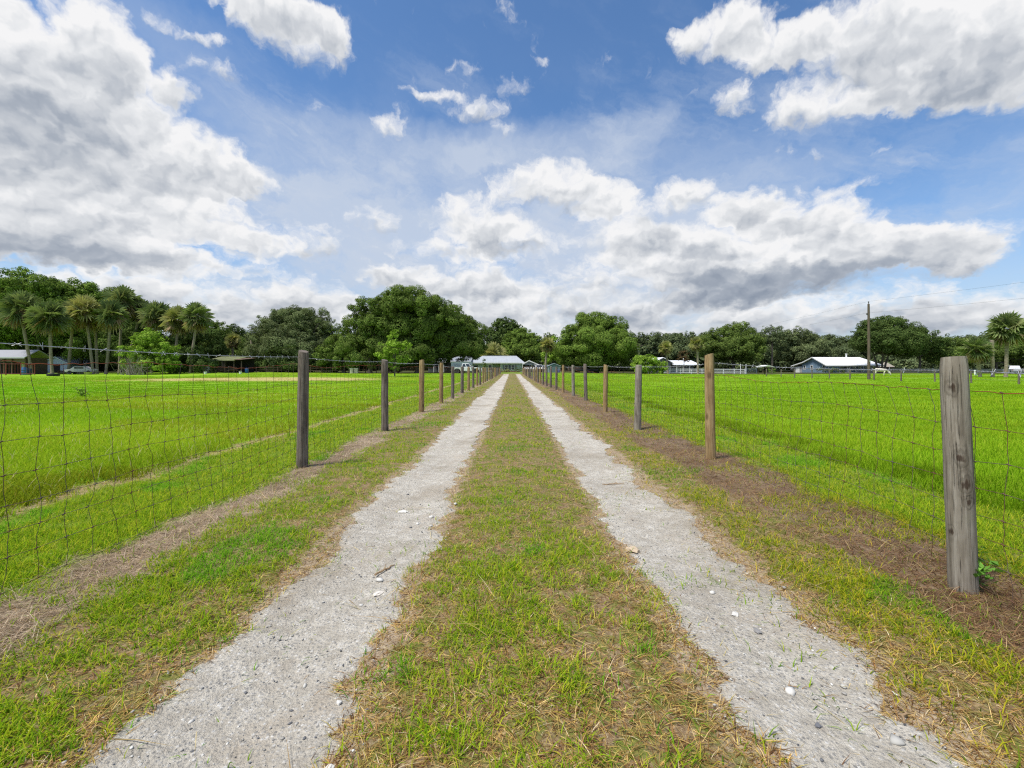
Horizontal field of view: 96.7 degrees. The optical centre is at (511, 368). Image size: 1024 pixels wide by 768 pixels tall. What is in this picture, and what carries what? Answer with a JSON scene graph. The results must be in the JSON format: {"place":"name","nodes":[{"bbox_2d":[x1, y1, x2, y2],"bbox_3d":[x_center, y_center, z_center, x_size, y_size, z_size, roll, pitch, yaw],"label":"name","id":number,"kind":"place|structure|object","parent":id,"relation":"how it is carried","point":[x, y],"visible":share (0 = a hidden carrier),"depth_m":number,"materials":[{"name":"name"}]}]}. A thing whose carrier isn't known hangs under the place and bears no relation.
{"place":"outdoors","nodes":[
{"label":"outdoors","id":0,"kind":"place"},
{"bbox_2d":[81,374,508,767],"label":"gravel track","id":1,"kind":"structure","parent":0,"point":[253,718],"depth_m":1.99,"materials":[{"name":"grey gravel"}]},
{"bbox_2d":[373,591,383,595],"bbox_3d":[-0.719,1.218,2.460,0.062,0.018,0.036,0,0,-28],"label":"stone","id":2,"kind":"object","parent":1,"relation":"on","point":[378,593],"visible":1,"depth_m":2.45,"materials":[{"name":"white stone"}]},
{"bbox_2d":[374,565,393,575],"bbox_3d":[-0.763,1.204,2.730,0.035,0.021,0.161,0,0,20],"label":"twig","id":3,"kind":"object","parent":1,"relation":"on","point":[378,572],"visible":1,"depth_m":2.71,"materials":[{"name":"brown wood"}]},
{"bbox_2d":[0,369,1023,767],"bbox_3d":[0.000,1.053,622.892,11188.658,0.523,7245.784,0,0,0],"label":"ground","id":4,"kind":"structure","parent":0,"point":[456,527],"depth_m":2.77,"materials":[{"name":"green plant"}]},
{"bbox_2d":[0,284,31,349],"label":"oak tree","id":5,"kind":"object","parent":4,"relation":"on","point":[7,346],"visible":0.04,"depth_m":99.78,"materials":[{"name":"green plant"}]},
{"bbox_2d":[0,289,44,373],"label":"palm tree","id":6,"kind":"object","parent":4,"relation":"on","point":[11,304],"visible":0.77,"depth_m":74.98,"materials":[{"name":"green plant"}]},
{"bbox_2d":[0,350,48,373],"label":"open barn","id":7,"kind":"structure","parent":4,"relation":"on","point":[37,356],"depth_m":77.54,"materials":[{"name":"grey metal"}]},
{"bbox_2d":[21,367,27,374],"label":"barrel","id":8,"kind":"object","parent":4,"relation":"on","point":[24,370],"visible":1,"depth_m":71.77,"materials":[{"name":"blue plastic"}]},
{"bbox_2d":[0,266,76,349],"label":"oak tree","id":9,"kind":"object","parent":4,"relation":"on","point":[41,285],"visible":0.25,"depth_m":96.97,"materials":[{"name":"green plant"}]},
{"bbox_2d":[22,298,75,372],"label":"palm tree","id":10,"kind":"object","parent":4,"relation":"on","point":[56,322],"visible":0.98,"depth_m":73.32,"materials":[{"name":"green plant"}]},
{"bbox_2d":[46,373,59,375],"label":"tyre trough","id":11,"kind":"object","parent":4,"relation":"on","point":[54,374],"visible":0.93,"depth_m":65.69,"materials":[{"name":"rubber"}]},
{"bbox_2d":[0,337,116,371],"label":"oak tree","id":12,"kind":"object","parent":4,"relation":"on","point":[58,352],"visible":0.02,"depth_m":109.83,"materials":[{"name":"green plant"}]},
{"bbox_2d":[48,357,94,372],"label":"metal shed","id":13,"kind":"structure","parent":4,"relation":"on","point":[57,361],"depth_m":102.00,"materials":[{"name":"grey metal"}]},
{"bbox_2d":[53,364,59,372],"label":"door","id":14,"kind":"structure","parent":13,"relation":"in","point":[56,368],"depth_m":101.95,"materials":[{"name":"black"}]},
{"bbox_2d":[61,298,83,373],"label":"palm tree","id":15,"kind":"object","parent":4,"relation":"on","point":[70,346],"visible":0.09,"depth_m":79.87,"materials":[{"name":"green plant"}]},
{"bbox_2d":[72,387,90,395],"bbox_3d":[-17.624,0.958,18.745,0.587,0.467,0.430,0,0,-14],"label":"weed","id":16,"kind":"object","parent":4,"relation":"on","point":[81,391],"visible":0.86,"depth_m":18.70,"materials":[{"name":"green plant"}]},
{"bbox_2d":[64,366,98,373],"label":"old car","id":17,"kind":"object","parent":4,"relation":"on","point":[74,370],"visible":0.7,"depth_m":77.36,"materials":[{"name":"white paint"}]},
{"bbox_2d":[63,294,101,373],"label":"palm tree","id":18,"kind":"object","parent":4,"relation":"on","point":[78,312],"visible":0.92,"depth_m":77.34,"materials":[{"name":"green plant"}]},
{"bbox_2d":[45,277,129,365],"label":"oak tree","id":19,"kind":"object","parent":4,"relation":"on","point":[88,288],"visible":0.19,"depth_m":100.73,"materials":[{"name":"green plant"}]},
{"bbox_2d":[84,323,106,373],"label":"palm tree","id":20,"kind":"object","parent":4,"relation":"on","point":[96,351],"visible":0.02,"depth_m":81.85,"materials":[{"name":"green plant"}]},
{"bbox_2d":[89,298,131,373],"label":"palm tree","id":21,"kind":"object","parent":4,"relation":"on","point":[105,319],"visible":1,"depth_m":78.62,"materials":[{"name":"green plant"}]},
{"bbox_2d":[75,286,151,371],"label":"oak tree","id":22,"kind":"object","parent":4,"relation":"on","point":[103,337],"visible":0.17,"depth_m":100.95,"materials":[{"name":"green plant"}]},
{"bbox_2d":[99,285,142,372],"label":"palm tree","id":23,"kind":"object","parent":4,"relation":"on","point":[122,294],"visible":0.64,"depth_m":87.49,"materials":[{"name":"green plant"}]},
{"bbox_2d":[112,356,151,374],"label":"dead brush","id":24,"kind":"object","parent":4,"relation":"on","point":[133,370],"visible":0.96,"depth_m":72.65,"materials":[{"name":"grey plant"}]},
{"bbox_2d":[126,299,148,371],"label":"palm tree","id":25,"kind":"object","parent":4,"relation":"on","point":[135,319],"visible":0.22,"depth_m":89.61,"materials":[{"name":"green plant"}]},
{"bbox_2d":[114,327,182,373],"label":"bush","id":26,"kind":"object","parent":4,"relation":"on","point":[148,338],"visible":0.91,"depth_m":75.69,"materials":[{"name":"green plant"}]},
{"bbox_2d":[136,300,169,372],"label":"palm tree","id":27,"kind":"object","parent":4,"relation":"on","point":[150,313],"visible":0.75,"depth_m":84.89,"materials":[{"name":"green plant"}]},
{"bbox_2d":[110,320,231,372],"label":"oak tree","id":28,"kind":"object","parent":4,"relation":"on","point":[215,344],"visible":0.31,"depth_m":95.01,"materials":[{"name":"green plant"}]},
{"bbox_2d":[157,304,192,372],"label":"palm tree","id":29,"kind":"object","parent":4,"relation":"on","point":[171,323],"visible":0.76,"depth_m":82.92,"materials":[{"name":"green plant"}]},
{"bbox_2d":[156,345,218,373],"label":"bush","id":30,"kind":"object","parent":4,"relation":"on","point":[197,360],"visible":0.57,"depth_m":81.91,"materials":[{"name":"green plant"}]},
{"bbox_2d":[176,301,215,372],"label":"palm tree","id":31,"kind":"object","parent":4,"relation":"on","point":[196,316],"visible":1,"depth_m":81.41,"materials":[{"name":"green plant"}]},
{"bbox_2d":[198,320,245,365],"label":"oak tree","id":32,"kind":"object","parent":4,"relation":"on","point":[216,325],"visible":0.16,"depth_m":110.73,"materials":[{"name":"green plant"}]},
{"bbox_2d":[207,357,254,372],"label":"wood shed","id":33,"kind":"structure","parent":4,"relation":"on","point":[241,364],"depth_m":92.20,"materials":[{"name":"brown wood"}]},
{"bbox_2d":[204,323,260,370],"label":"oak tree","id":34,"kind":"object","parent":4,"relation":"on","point":[236,329],"visible":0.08,"depth_m":115.84,"materials":[{"name":"green plant"}]},
{"bbox_2d":[224,332,241,356],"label":"palm tree","id":35,"kind":"object","parent":4,"relation":"on","point":[232,340],"visible":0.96,"depth_m":103.62,"materials":[{"name":"green plant"}]},
{"bbox_2d":[0,342,500,594],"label":"wire fence","id":36,"kind":"object","parent":4,"relation":"on","point":[301,453],"visible":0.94,"depth_m":5.45,"materials":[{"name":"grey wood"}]},
{"bbox_2d":[241,304,345,371],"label":"oak tree","id":37,"kind":"object","parent":4,"relation":"on","point":[292,331],"visible":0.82,"depth_m":96.55,"materials":[{"name":"green plant"}]},
{"bbox_2d":[254,355,347,371],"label":"hedge","id":38,"kind":"object","parent":4,"relation":"on","point":[285,366],"visible":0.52,"depth_m":93.43,"materials":[{"name":"green plant"}]},
{"bbox_2d":[258,367,376,372],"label":"rail fence","id":39,"kind":"object","parent":4,"relation":"on","point":[310,370],"visible":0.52,"depth_m":91.91,"materials":[{"name":"brown wood"}]},
{"bbox_2d":[311,323,366,372],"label":"oak tree","id":40,"kind":"object","parent":4,"relation":"on","point":[329,350],"visible":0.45,"depth_m":90.94,"materials":[{"name":"green plant"}]},
{"bbox_2d":[335,296,402,372],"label":"oak tree","id":41,"kind":"object","parent":4,"relation":"on","point":[363,319],"visible":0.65,"depth_m":86.62,"materials":[{"name":"green plant"}]},
{"bbox_2d":[339,357,436,372],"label":"hedge","id":42,"kind":"object","parent":4,"relation":"on","point":[378,364],"visible":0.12,"depth_m":96.49,"materials":[{"name":"green plant"}]},
{"bbox_2d":[373,329,412,375],"bbox_3d":[-15.888,-2.102,62.065,4.968,6.910,3.772,0,0,21],"label":"young tree","id":43,"kind":"object","parent":4,"relation":"on","point":[395,361],"visible":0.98,"depth_m":61.72,"materials":[{"name":"green plant"}]},
{"bbox_2d":[360,284,467,372],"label":"oak tree","id":44,"kind":"object","parent":4,"relation":"on","point":[418,314],"visible":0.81,"depth_m":86.56,"materials":[{"name":"green plant"}]},
{"bbox_2d":[428,357,471,371],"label":"open garage","id":45,"kind":"structure","parent":4,"relation":"on","point":[437,367],"depth_m":107.91,"materials":[{"name":"grey metal"}]},
{"bbox_2d":[412,301,490,372],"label":"oak tree","id":46,"kind":"object","parent":4,"relation":"on","point":[469,344],"visible":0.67,"depth_m":91.53,"materials":[{"name":"green plant"}]},
{"bbox_2d":[451,362,471,372],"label":"box trailer","id":47,"kind":"object","parent":4,"relation":"on","point":[456,364],"visible":0.2,"depth_m":90.00,"materials":[{"name":"metal"}]},
{"bbox_2d":[454,363,481,372],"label":"pickup truck","id":48,"kind":"object","parent":4,"relation":"on","point":[466,365],"visible":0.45,"depth_m":85.02,"materials":[{"name":"white paint"}]},
{"bbox_2d":[480,341,506,355],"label":"palm tree","id":49,"kind":"object","parent":4,"relation":"on","point":[495,349],"visible":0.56,"depth_m":122.37,"materials":[{"name":"green plant"}]},
{"bbox_2d":[470,356,524,371],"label":"farm house","id":50,"kind":"structure","parent":4,"relation":"on","point":[510,363],"depth_m":110.00,"materials":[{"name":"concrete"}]},
{"bbox_2d":[483,316,522,353],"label":"oak tree","id":51,"kind":"object","parent":4,"relation":"on","point":[498,335],"visible":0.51,"depth_m":148.09,"materials":[{"name":"green plant"}]},
{"bbox_2d":[501,327,544,365],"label":"oak tree","id":52,"kind":"object","parent":4,"relation":"on","point":[523,344],"visible":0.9,"depth_m":135.17,"materials":[{"name":"green plant"}]},
{"bbox_2d":[522,360,538,371],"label":"carport","id":53,"kind":"object","parent":4,"relation":"on","point":[528,362],"visible":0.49,"depth_m":107.75,"materials":[{"name":"metal"}]},
{"bbox_2d":[55,332,1023,371],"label":"woods","id":54,"kind":"object","parent":4,"relation":"on","point":[909,363],"visible":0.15,"depth_m":151.55,"materials":[{"name":"green plant"}]},
{"bbox_2d":[539,336,555,371],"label":"palm tree","id":55,"kind":"object","parent":4,"relation":"on","point":[544,346],"visible":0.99,"depth_m":97.50,"materials":[{"name":"green plant"}]},
{"bbox_2d":[547,363,559,371],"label":"garden shed","id":56,"kind":"structure","parent":4,"relation":"on","point":[552,365],"depth_m":97.97,"materials":[{"name":"blue metal"}]},
{"bbox_2d":[540,336,567,367],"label":"oak tree","id":57,"kind":"object","parent":4,"relation":"on","point":[552,358],"visible":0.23,"depth_m":120.11,"materials":[{"name":"green plant"}]},
{"bbox_2d":[564,366,597,372],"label":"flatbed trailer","id":58,"kind":"object","parent":4,"relation":"on","point":[579,368],"visible":0.7,"depth_m":95.95,"materials":[{"name":"black metal"}]},
{"bbox_2d":[553,311,639,372],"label":"oak tree","id":59,"kind":"object","parent":4,"relation":"on","point":[600,343],"visible":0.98,"depth_m":97.91,"materials":[{"name":"green plant"}]},
{"bbox_2d":[566,367,634,372],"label":"rail fence","id":60,"kind":"object","parent":4,"relation":"on","point":[611,369],"visible":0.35,"depth_m":98.92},
{"bbox_2d":[630,354,668,373],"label":"round shrub","id":61,"kind":"object","parent":4,"relation":"on","point":[653,363],"visible":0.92,"depth_m":91.10,"materials":[{"name":"green plant"}]},
{"bbox_2d":[629,332,669,359],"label":"oak tree","id":62,"kind":"object","parent":4,"relation":"on","point":[652,342],"visible":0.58,"depth_m":147.43,"materials":[{"name":"green plant"}]},
{"bbox_2d":[658,340,673,373],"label":"palm tree","id":63,"kind":"object","parent":4,"relation":"on","point":[662,350],"visible":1,"depth_m":93.55,"materials":[{"name":"green plant"}]},
{"bbox_2d":[648,357,699,371],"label":"white roofed house","id":64,"kind":"structure","parent":4,"relation":"on","point":[686,368],"depth_m":114.17,"materials":[{"name":"metal"}]},
{"bbox_2d":[657,331,703,361],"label":"oak tree","id":65,"kind":"object","parent":4,"relation":"on","point":[678,344],"visible":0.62,"depth_m":144.38,"materials":[{"name":"green plant"}]},
{"bbox_2d":[676,350,689,371],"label":"tree","id":66,"kind":"object","parent":4,"relation":"on","point":[685,357],"visible":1,"depth_m":103.96,"materials":[{"name":"green plant"}]},
{"bbox_2d":[648,369,744,373],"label":"board fence","id":67,"kind":"object","parent":4,"relation":"on","point":[680,372],"visible":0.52,"depth_m":95.90,"materials":[{"name":"white paint"}]},
{"bbox_2d":[689,336,704,373],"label":"palm tree","id":68,"kind":"object","parent":4,"relation":"on","point":[696,344],"visible":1,"depth_m":91.65,"materials":[{"name":"green plant"}]},
{"bbox_2d":[694,321,766,371],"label":"oak tree","id":69,"kind":"object","parent":4,"relation":"on","point":[728,343],"visible":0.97,"depth_m":120.52,"materials":[{"name":"green plant"}]},
{"bbox_2d":[757,365,772,374],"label":"picnic shelter","id":70,"kind":"object","parent":4,"relation":"on","point":[762,368],"visible":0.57,"depth_m":88.74,"materials":[{"name":"white paint"}]},
{"bbox_2d":[522,353,1023,607],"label":"wire fence","id":71,"kind":"object","parent":4,"relation":"on","point":[959,478],"visible":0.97,"depth_m":2.48,"materials":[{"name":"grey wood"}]},
{"bbox_2d":[759,324,791,371],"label":"oak tree","id":72,"kind":"object","parent":4,"relation":"on","point":[773,336],"visible":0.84,"depth_m":137.65,"materials":[{"name":"green plant"}]},
{"bbox_2d":[773,325,835,369],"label":"oak tree","id":73,"kind":"object","parent":4,"relation":"on","point":[809,343],"visible":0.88,"depth_m":138.02,"materials":[{"name":"green plant"}]},
{"bbox_2d":[817,368,844,372],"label":"shrub","id":74,"kind":"object","parent":4,"relation":"on","point":[830,370],"visible":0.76,"depth_m":111.37,"materials":[{"name":"green plant"}]},
{"bbox_2d":[791,354,883,372],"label":"blue house","id":75,"kind":"structure","parent":4,"relation":"on","point":[845,362],"depth_m":114.48,"materials":[{"name":"wood"}]},
{"bbox_2d":[821,334,872,359],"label":"oak tree","id":76,"kind":"object","parent":4,"relation":"on","point":[840,347],"visible":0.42,"depth_m":147.12,"materials":[{"name":"green plant"}]},
{"bbox_2d":[866,301,870,379],"bbox_3d":[34.489,-2.565,43.992,0.385,7.773,0.285,0,0,0],"label":"utility pole","id":77,"kind":"object","parent":4,"relation":"on","point":[868,344],"visible":0.94,"depth_m":43.93,"materials":[{"name":"brown wood"}]},
{"bbox_2d":[639,282,1021,344],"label":"power line","id":78,"kind":"object","parent":77,"relation":"attached to","point":[847,306],"visible":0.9,"depth_m":43.11,"materials":[{"name":"black metal"}]},
{"bbox_2d":[650,298,1021,347],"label":"power line","id":79,"kind":"object","parent":77,"relation":"attached to","point":[872,312],"visible":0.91,"depth_m":43.36,"materials":[{"name":"black metal"}]},
{"bbox_2d":[875,368,890,374],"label":"cow","id":80,"kind":"object","parent":4,"relation":"on","point":[883,370],"visible":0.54,"depth_m":65.81},
{"bbox_2d":[880,362,894,371],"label":"hut","id":81,"kind":"object","parent":4,"relation":"on","point":[888,365],"visible":0.35,"depth_m":123.98,"materials":[{"name":"white"}]},
{"bbox_2d":[847,315,934,372],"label":"oak tree","id":82,"kind":"object","parent":4,"relation":"on","point":[890,335],"visible":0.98,"depth_m":101.35,"materials":[{"name":"green plant"}]},
{"bbox_2d":[766,369,1023,383],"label":"fence","id":83,"kind":"object","parent":4,"relation":"on","point":[874,373],"visible":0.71,"depth_m":43.20,"materials":[{"name":"grey wood"}]},
{"bbox_2d":[896,702,907,722],"bbox_3d":[1.367,1.198,1.589,0.024,0.020,0.111,0,0,30],"label":"twig","id":84,"kind":"object","parent":4,"relation":"on","point":[905,713],"visible":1,"depth_m":1.58,"materials":[{"name":"brown wood"}]},
{"bbox_2d":[892,330,956,372],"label":"oak tree","id":85,"kind":"object","parent":4,"relation":"on","point":[937,346],"visible":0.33,"depth_m":104.76,"materials":[{"name":"green plant"}]},
{"bbox_2d":[888,368,1023,373],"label":"rail fence","id":86,"kind":"object","parent":4,"relation":"on","point":[1022,370],"visible":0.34,"depth_m":91.91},
{"bbox_2d":[925,337,994,366],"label":"oak tree","id":87,"kind":"object","parent":4,"relation":"on","point":[957,341],"visible":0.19,"depth_m":116.36,"materials":[{"name":"green plant"}]},
{"bbox_2d":[956,336,995,376],"bbox_3d":[58.202,-1.493,56.923,3.652,5.563,3.488,0,0,0],"label":"palm tree","id":88,"kind":"object","parent":4,"relation":"on","point":[984,348],"visible":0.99,"depth_m":56.51,"materials":[{"name":"green plant"}]},
{"bbox_2d":[973,545,1003,588],"bbox_3d":[2.581,1.095,2.474,0.298,0.251,0.184,0,0,-25],"label":"weed","id":89,"kind":"object","parent":4,"relation":"on","point":[982,570],"visible":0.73,"depth_m":2.45,"materials":[{"name":"green plant"}]},
{"bbox_2d":[990,340,994,376],"bbox_3d":[60.240,-1.104,57.012,0.587,4.853,0.490,0,0,0],"label":"dead palm","id":90,"kind":"object","parent":4,"relation":"on","point":[992,361],"visible":0.63,"depth_m":56.88,"materials":[{"name":"grey plant"}]},
{"bbox_2d":[970,341,1023,371],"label":"oak tree","id":91,"kind":"object","parent":4,"relation":"on","point":[1016,354],"visible":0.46,"depth_m":114.90,"materials":[{"name":"green plant"}]},
{"bbox_2d":[983,311,1023,376],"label":"palm tree","id":92,"kind":"object","parent":4,"relation":"on","point":[1012,323],"visible":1,"depth_m":57.60,"materials":[{"name":"green plant"}]},
{"bbox_2d":[1003,366,1023,371],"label":"pickup truck","id":93,"kind":"object","parent":4,"relation":"on","point":[1013,367],"visible":0.27,"depth_m":105.16,"materials":[{"name":"white paint"}]},
{"bbox_2d":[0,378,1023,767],"bbox_3d":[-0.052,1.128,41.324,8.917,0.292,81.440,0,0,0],"label":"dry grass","id":94,"kind":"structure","parent":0,"point":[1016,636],"depth_m":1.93,"materials":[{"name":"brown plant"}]},
{"bbox_2d":[0,372,1023,517],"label":"pasture grass","id":95,"kind":"structure","parent":0,"point":[988,449],"depth_m":10.10,"materials":[{"name":"green plant"}]},
{"bbox_2d":[0,0,1023,343],"label":"sky","id":96,"kind":"structure","parent":0,"point":[664,166],"materials":[{"name":"blue"}]},
{"bbox_2d":[516,374,975,767],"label":"gravel track","id":97,"kind":"structure","parent":0,"point":[584,453],"depth_m":1.99,"materials":[{"name":"grey gravel"}]},
{"bbox_2d":[61,416,990,767],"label":"gravel","id":98,"kind":"structure","parent":97,"relation":"on","point":[895,740],"depth_m":1.79,"materials":[{"name":"grey gravel"}]},
{"bbox_2d":[625,546,639,552],"bbox_3d":[0.813,1.211,3.038,0.064,0.039,0.114,0,0,-25],"label":"stone","id":99,"kind":"object","parent":97,"relation":"on","point":[634,549],"visible":0.97,"depth_m":3.02,"materials":[{"name":"beige stone"}]},
{"bbox_2d":[731,611,738,616],"bbox_3d":[1.099,1.207,2.236,0.031,0.012,0.053,0,0,33],"label":"stone","id":100,"kind":"object","parent":97,"relation":"on","point":[735,613],"visible":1,"depth_m":2.23,"materials":[{"name":"white stone"}]},
{"bbox_2d":[753,628,761,633],"bbox_3d":[1.129,1.206,2.091,0.029,0.016,0.049,0,0,-8],"label":"stone","id":101,"kind":"object","parent":97,"relation":"on","point":[757,630],"visible":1,"depth_m":2.08,"materials":[{"name":"grey stone"}]},
{"bbox_2d":[815,722,822,727],"bbox_3d":[1.043,1.217,1.549,0.026,0.014,0.018,0,0,-29],"label":"stone","id":102,"kind":"object","parent":97,"relation":"on","point":[817,725],"visible":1,"depth_m":1.54,"materials":[{"name":"grey stone"}]}
]}

